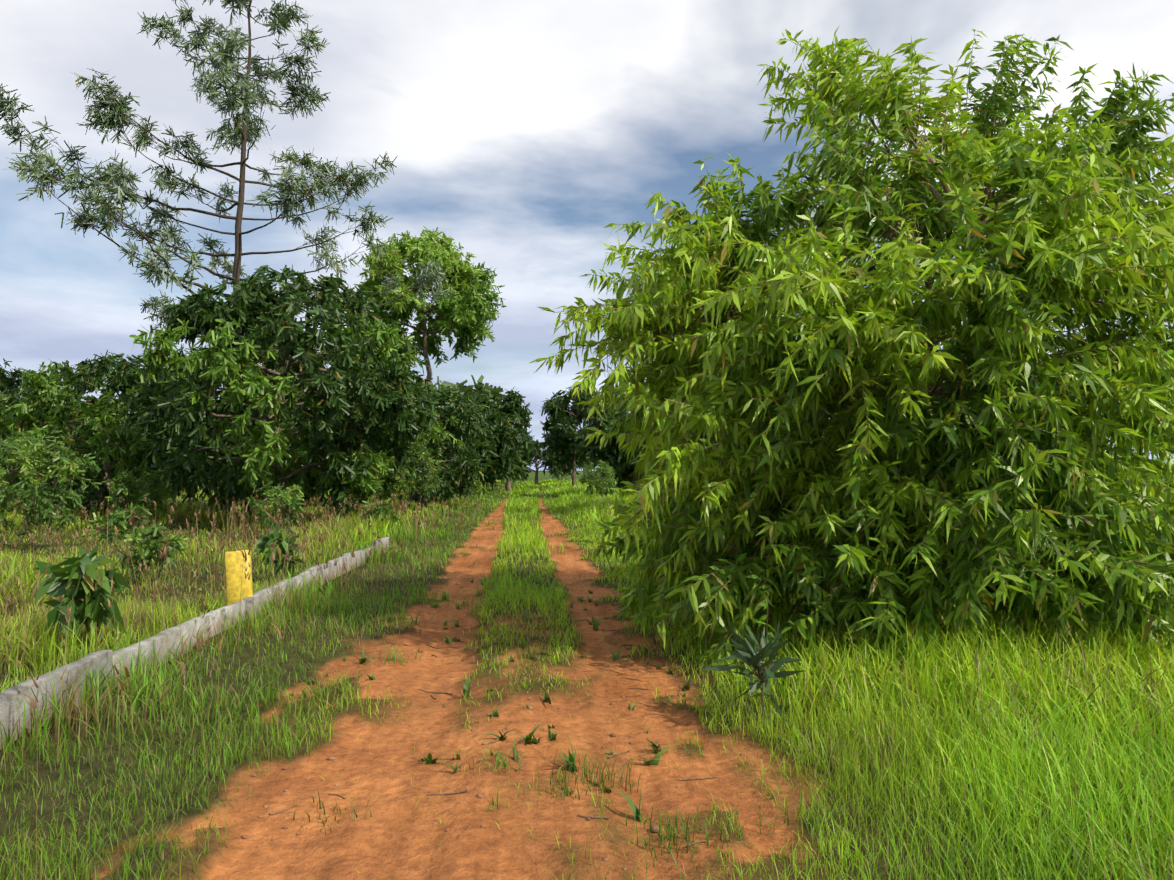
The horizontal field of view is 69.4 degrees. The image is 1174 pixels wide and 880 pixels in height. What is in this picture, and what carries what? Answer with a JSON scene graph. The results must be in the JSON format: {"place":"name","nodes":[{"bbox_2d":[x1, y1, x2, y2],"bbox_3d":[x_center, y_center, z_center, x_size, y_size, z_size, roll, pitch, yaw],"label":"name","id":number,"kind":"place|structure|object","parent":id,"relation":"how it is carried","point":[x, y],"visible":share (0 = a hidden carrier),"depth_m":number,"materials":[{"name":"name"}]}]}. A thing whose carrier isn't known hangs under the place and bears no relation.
{"place":"outdoors","nodes":[
{"label":"outdoors","id":0,"kind":"place"},
{"bbox_2d":[492,387,534,490],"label":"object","id":1,"kind":"object","parent":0,"point":[511,403],"depth_m":61.28,"materials":[{"name":"green plant"}]},
{"bbox_2d":[538,384,600,486],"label":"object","id":2,"kind":"object","parent":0,"point":[560,437],"depth_m":71.10,"materials":[{"name":"green plant"}]},
{"bbox_2d":[0,471,1173,879],"bbox_3d":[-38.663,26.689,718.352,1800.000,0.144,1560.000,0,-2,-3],"label":"ground","id":3,"kind":"structure","parent":0,"point":[394,793],"depth_m":4.59,"materials":[{"name":"orange soil"}]},
{"bbox_2d":[0,484,14,526],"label":"shrub","id":4,"kind":"object","parent":3,"relation":"on","point":[2,517],"depth_m":18.98,"materials":[{"name":"green plant"}]},
{"bbox_2d":[0,358,52,440],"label":"mango","id":5,"kind":"object","parent":3,"relation":"on","point":[9,384],"visible":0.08,"depth_m":34.05,"materials":[{"name":"green plant"}]},
{"bbox_2d":[0,431,53,528],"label":"shrub","id":6,"kind":"object","parent":3,"relation":"on","point":[38,464],"depth_m":21.57,"materials":[{"name":"green plant"}]},
{"bbox_2d":[0,430,103,551],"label":"shrub","id":7,"kind":"object","parent":3,"relation":"on","point":[25,459],"depth_m":16.23,"materials":[{"name":"green plant"}]},
{"bbox_2d":[55,395,102,478],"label":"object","id":8,"kind":"object","parent":3,"relation":"on","point":[74,428],"depth_m":58.55,"materials":[{"name":"green plant"}]},
{"bbox_2d":[34,542,130,649],"bbox_3d":[-4.286,1.363,7.222,0.698,0.966,0.802,0,-2,-3],"label":"sapling","id":9,"kind":"object","parent":3,"relation":"on","point":[86,564],"depth_m":7.11,"materials":[{"name":"green plant"}]},
{"bbox_2d":[0,350,220,517],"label":"mango","id":10,"kind":"object","parent":3,"relation":"on","point":[134,450],"depth_m":26.49,"materials":[{"name":"green plant"}]},
{"bbox_2d":[87,502,154,560],"bbox_3d":[-7.861,1.584,14.455,1.198,1.048,1.052,0,-2,-3],"label":"shrub","id":11,"kind":"object","parent":3,"relation":"on","point":[124,516],"depth_m":14.32,"materials":[{"name":"green plant"}]},
{"bbox_2d":[102,469,173,521],"bbox_3d":[-11.804,1.578,22.263,1.833,1.654,1.899,0,-2,-3],"label":"shrub","id":12,"kind":"object","parent":3,"relation":"on","point":[123,481],"depth_m":22.01,"materials":[{"name":"green plant"}]},
{"bbox_2d":[113,519,189,581],"bbox_3d":[-5.948,1.541,11.559,0.906,0.963,0.905,0,-2,-3],"label":"shrub","id":13,"kind":"object","parent":3,"relation":"on","point":[145,549],"depth_m":11.40,"materials":[{"name":"green plant"}]},
{"bbox_2d":[0,537,388,749],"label":"kerb","id":14,"kind":"structure","parent":3,"relation":"on","point":[10,708],"depth_m":6.33,"materials":[{"name":"concrete"}]},
{"bbox_2d":[0,0,455,515],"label":"silver oak","id":15,"kind":"object","parent":3,"relation":"on","point":[324,180],"depth_m":27.38,"materials":[{"name":"plant"}]},
{"bbox_2d":[224,550,252,604],"bbox_3d":[-3.668,1.574,8.952,0.304,0.815,0.134,0,-2,-13],"label":"marker post","id":16,"kind":"object","parent":3,"relation":"on","point":[234,565],"visible":0.5,"depth_m":8.92,"materials":[{"name":"yellow paint"}]},
{"bbox_2d":[197,409,286,487],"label":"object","id":17,"kind":"object","parent":3,"relation":"on","point":[204,482],"depth_m":61.68,"materials":[{"name":"green plant"}]},
{"bbox_2d":[163,330,363,505],"bbox_3d":[-13.564,-1.068,35.231,8.975,7.918,9.101,0,-2,-3],"label":"mango","id":18,"kind":"object","parent":3,"relation":"on","point":[219,392],"depth_m":34.08,"materials":[{"name":"green plant"}]},
{"bbox_2d":[245,480,304,532],"bbox_3d":[-6.955,1.615,19.029,1.327,1.425,1.347,0,-2,-3],"label":"shrub","id":19,"kind":"object","parent":3,"relation":"on","point":[290,501],"depth_m":18.90,"materials":[{"name":"green plant"}]},
{"bbox_2d":[252,521,304,582],"bbox_3d":[-4.290,1.595,11.780,0.785,0.905,0.805,0,-2,-3],"label":"sapling","id":20,"kind":"object","parent":3,"relation":"on","point":[266,543],"depth_m":11.75,"materials":[{"name":"green plant"}]},
{"bbox_2d":[116,264,441,525],"bbox_3d":[-8.722,-1.140,24.421,8.645,7.406,8.382,0,-2,-3],"label":"mango","id":21,"kind":"object","parent":3,"relation":"on","point":[391,392],"depth_m":22.83,"materials":[{"name":"green plant"}]},
{"bbox_2d":[283,381,310,469],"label":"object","id":22,"kind":"object","parent":3,"relation":"on","point":[286,421],"depth_m":68.21,"materials":[{"name":"green plant"}]},
{"bbox_2d":[360,497,400,526],"bbox_3d":[-5.006,1.882,20.567,0.983,0.994,0.946,0,-2,-3],"label":"shrub","id":23,"kind":"object","parent":3,"relation":"on","point":[378,509],"depth_m":20.52,"materials":[{"name":"green plant"}]},
{"bbox_2d":[387,438,443,509],"bbox_3d":[-5.975,1.240,29.123,2.225,2.854,2.143,0,-2,-3],"label":"shrub","id":24,"kind":"object","parent":3,"relation":"on","point":[400,483],"depth_m":28.94,"materials":[{"name":"green plant"}]},
{"bbox_2d":[344,226,506,500],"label":"tree","id":25,"kind":"object","parent":3,"relation":"on","point":[468,313],"depth_m":41.77,"materials":[{"name":"green plant"}]},
{"bbox_2d":[373,382,488,509],"bbox_3d":[-6.468,0.214,33.706,5.206,5.249,5.592,0,-2,-3],"label":"mango","id":26,"kind":"object","parent":3,"relation":"on","point":[457,477],"depth_m":32.95,"materials":[{"name":"green plant"}]},
{"bbox_2d":[423,376,442,395],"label":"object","id":27,"kind":"object","parent":3,"relation":"on","point":[434,386],"depth_m":59.40,"materials":[{"name":"grey plant"}]},
{"bbox_2d":[382,382,500,501],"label":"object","id":28,"kind":"object","parent":3,"relation":"on","point":[482,449],"depth_m":40.97,"materials":[{"name":"green plant"}]},
{"bbox_2d":[453,467,480,499],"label":"shrub","id":29,"kind":"object","parent":3,"relation":"on","point":[477,482],"depth_m":39.61,"materials":[{"name":"green plant"}]},
{"bbox_2d":[431,375,534,484],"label":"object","id":30,"kind":"object","parent":3,"relation":"on","point":[494,392],"depth_m":63.76,"materials":[{"name":"green plant"}]},
{"bbox_2d":[269,602,717,846],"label":"twigs","id":31,"kind":"object","parent":3,"relation":"on","point":[465,791],"visible":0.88,"depth_m":4.45,"materials":[{"name":"brown wood"}]},
{"bbox_2d":[466,393,524,493],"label":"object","id":32,"kind":"object","parent":3,"relation":"on","point":[506,444],"visible":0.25,"depth_m":51.24,"materials":[{"name":"green plant"}]},
{"bbox_2d":[241,576,776,870],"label":"pebbles","id":33,"kind":"object","parent":3,"relation":"on","point":[654,829],"visible":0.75,"depth_m":4.28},
{"bbox_2d":[497,435,590,483],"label":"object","id":34,"kind":"object","parent":3,"relation":"on","point":[545,458],"depth_m":91.28,"materials":[{"name":"green plant"}]},
{"bbox_2d":[289,577,842,879],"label":"grass tufts","id":35,"kind":"object","parent":3,"relation":"on","point":[569,763],"visible":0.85,"depth_m":4.52,"materials":[{"name":"green plant"}]},
{"bbox_2d":[0,478,1173,879],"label":"grass","id":36,"kind":"structure","parent":3,"relation":"on","point":[1072,696],"depth_m":5.29,"materials":[{"name":"green plant"}]},
{"bbox_2d":[578,460,618,497],"bbox_3d":[0.555,1.963,39.947,1.959,2.158,1.845,0,-2,-3],"label":"shrub","id":37,"kind":"object","parent":3,"relation":"on","point":[591,480],"depth_m":39.61,"materials":[{"name":"green plant"}]},
{"bbox_2d":[574,388,671,493],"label":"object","id":38,"kind":"object","parent":3,"relation":"on","point":[607,453],"depth_m":47.53,"materials":[{"name":"green plant"}]},
{"bbox_2d":[701,617,804,725],"bbox_3d":[1.026,1.492,5.313,0.624,0.778,0.658,0,-2,-3],"label":"agave plant","id":39,"kind":"object","parent":3,"relation":"on","point":[747,653],"depth_m":5.27,"materials":[{"name":"green plant"}]},
{"bbox_2d":[527,25,1173,674],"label":"bamboo","id":40,"kind":"object","parent":3,"relation":"on","point":[1011,535],"depth_m":6.80,"materials":[{"name":"green plant"}]},
{"bbox_3d":[4.799,0.054,30.073,3.784,5.405,3.918,0,-2,-3],"label":"tree wood","id":41,"kind":"object","parent":3,"relation":"on","visible":0},
{"bbox_2d":[618,356,764,479],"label":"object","id":42,"kind":"object","parent":41,"relation":"attached to","point":[637,449],"visible":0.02,"depth_m":30.26,"materials":[{"name":"green plant"}]},
{"bbox_2d":[0,0,1173,470],"label":"sky","id":43,"kind":"structure","parent":0,"point":[519,131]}
]}

